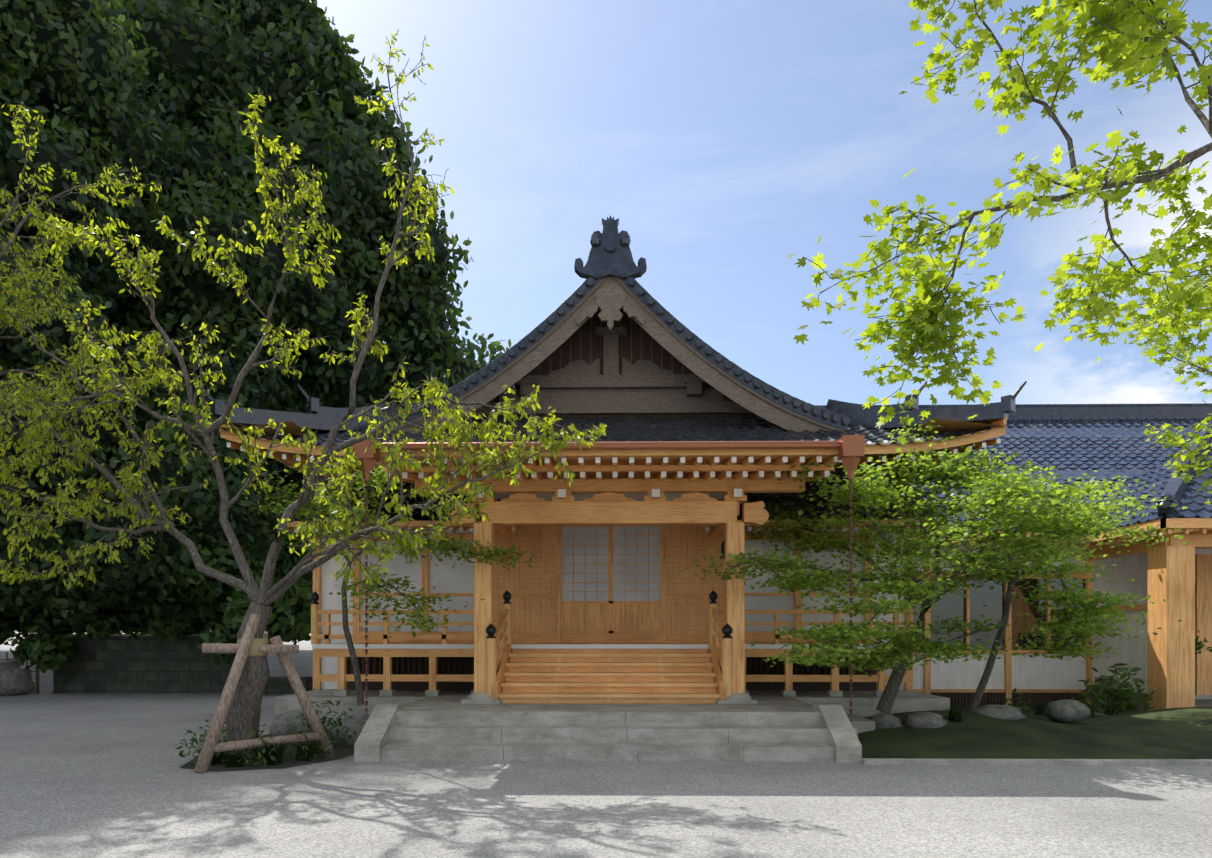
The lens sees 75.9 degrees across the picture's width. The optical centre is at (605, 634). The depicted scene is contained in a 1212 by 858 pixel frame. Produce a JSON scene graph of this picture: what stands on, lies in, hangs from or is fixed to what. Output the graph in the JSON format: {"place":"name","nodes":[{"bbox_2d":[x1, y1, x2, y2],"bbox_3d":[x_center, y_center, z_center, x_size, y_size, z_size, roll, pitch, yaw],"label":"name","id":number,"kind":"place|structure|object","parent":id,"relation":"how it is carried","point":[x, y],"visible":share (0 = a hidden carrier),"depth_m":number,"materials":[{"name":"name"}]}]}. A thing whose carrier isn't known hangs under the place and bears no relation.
{"place":"outdoors","nodes":[
{"label":"outdoors","id":0,"kind":"place"},
{"bbox_2d":[0,102,161,440],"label":"foliage","id":1,"kind":"object","parent":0,"point":[40,252],"depth_m":12.20,"materials":[{"name":"green plant"}]},
{"bbox_2d":[23,572,312,624],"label":"hillside ground","id":2,"kind":"structure","parent":0,"point":[125,612],"depth_m":22.99,"materials":[{"name":"green plant"}]},
{"bbox_2d":[0,481,312,672],"bbox_3d":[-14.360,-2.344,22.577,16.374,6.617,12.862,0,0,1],"label":"shrub foliage","id":3,"kind":"object","parent":2,"relation":"on","point":[300,623],"visible":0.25,"depth_m":20.59,"materials":[{"name":"green plant"}]},
{"bbox_2d":[0,0,510,645],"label":"forest","id":4,"kind":"object","parent":2,"relation":"on","point":[144,124],"depth_m":23.18,"materials":[{"name":"green plant"}]},
{"bbox_2d":[0,636,1211,857],"bbox_3d":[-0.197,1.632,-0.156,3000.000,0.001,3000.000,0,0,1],"label":"ground","id":5,"kind":"structure","parent":0,"point":[94,774],"depth_m":7.49,"materials":[{"name":"grey gravel"}]},
{"bbox_2d":[0,652,39,693],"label":"bamboo fence","id":6,"kind":"object","parent":5,"relation":"on","point":[37,682],"visible":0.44,"depth_m":21.68,"materials":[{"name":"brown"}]},
{"bbox_2d":[53,634,314,693],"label":"retaining wall","id":7,"kind":"structure","parent":5,"relation":"on","point":[117,663],"depth_m":22.07,"materials":[{"name":"stone"}]},
{"bbox_2d":[0,29,606,763],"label":"cherry tree","id":8,"kind":"object","parent":5,"relation":"on","point":[408,546],"depth_m":9.83,"materials":[{"name":"green plant"}]},
{"bbox_2d":[241,462,537,705],"bbox_3d":[-3.578,-0.782,12.178,5.064,3.798,2.627,0,0,1],"label":"maple","id":9,"kind":"object","parent":5,"relation":"on","point":[463,550],"depth_m":11.96,"materials":[{"name":"green plant"}]},
{"bbox_2d":[0,661,1090,746],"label":"garden rocks","id":10,"kind":"object","parent":5,"relation":"on","point":[16,678],"visible":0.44,"depth_m":12.26,"materials":[{"name":"grey stone"}]},
{"bbox_2d":[275,689,949,762],"bbox_3d":[0.154,1.302,18.400,11.500,0.660,16.880,0,0,1],"label":"stone podium","id":11,"kind":"object","parent":5,"relation":"on","point":[769,726],"visible":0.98,"depth_m":10.44,"materials":[{"name":"stone"}]},
{"bbox_2d":[334,689,882,696],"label":"veranda post bases","id":12,"kind":"object","parent":11,"relation":"on","point":[784,693],"visible":0.65,"depth_m":13.51,"materials":[{"name":"stone"}]},
{"bbox_2d":[461,692,756,703],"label":"pillar base stones","id":13,"kind":"object","parent":11,"relation":"on","point":[485,698],"visible":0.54,"depth_m":11.98,"materials":[{"name":"stone"}]},
{"bbox_2d":[201,215,1026,714],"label":"temple roof","id":14,"kind":"structure","parent":11,"relation":"on","point":[701,433],"depth_m":14.12,"materials":[{"name":"brown wood"}]},
{"bbox_2d":[176,631,1211,768],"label":"shrubs","id":15,"kind":"object","parent":5,"relation":"on","point":[1126,692],"visible":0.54,"depth_m":13.82,"materials":[{"name":"green plant"}]},
{"bbox_2d":[180,707,1211,770],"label":"planting bed","id":16,"kind":"object","parent":5,"relation":"on","point":[1182,736],"visible":0.73,"depth_m":11.05,"materials":[{"name":"plant"}]},
{"bbox_2d":[194,613,336,772],"bbox_3d":[-4.326,0.696,10.037,1.424,1.935,1.783,0,0,1],"label":"tree support","id":17,"kind":"object","parent":16,"relation":"on","point":[246,646],"visible":0.85,"depth_m":9.73,"materials":[{"name":"brown wood"}]},
{"bbox_2d":[190,697,1124,767],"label":"grass tufts","id":18,"kind":"object","parent":16,"relation":"on","point":[231,760],"visible":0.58,"depth_m":10.02,"materials":[{"name":"green plant"}]},
{"bbox_2d":[680,419,1187,712],"bbox_3d":[5.475,-1.078,11.943,8.616,4.865,7.101,0,0,1],"label":"maple","id":19,"kind":"object","parent":16,"relation":"on","point":[1081,521],"depth_m":11.47,"materials":[{"name":"green plant"}]},
{"bbox_2d":[815,403,1211,713],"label":"building","id":20,"kind":"structure","parent":5,"relation":"on","point":[1107,442],"depth_m":16.68,"materials":[{"name":"white"}]},
{"bbox_2d":[1195,695,1211,698],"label":"stone base","id":21,"kind":"object","parent":5,"relation":"on","point":[1202,697],"visible":0.17,"depth_m":15.88,"materials":[{"name":"stone"}]},
{"bbox_2d":[311,473,912,703],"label":"building","id":22,"kind":"structure","parent":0,"point":[605,614],"depth_m":15.03,"materials":[{"name":"brown wood"}]},
{"bbox_2d":[14,0,1211,635],"label":"sky","id":23,"kind":"structure","parent":0,"point":[724,137],"materials":[{"name":"blue"}]},
{"bbox_2d":[788,0,1211,505],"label":"maple","id":24,"kind":"object","parent":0,"point":[1131,22],"depth_m":4.10,"materials":[{"name":"green plant"}]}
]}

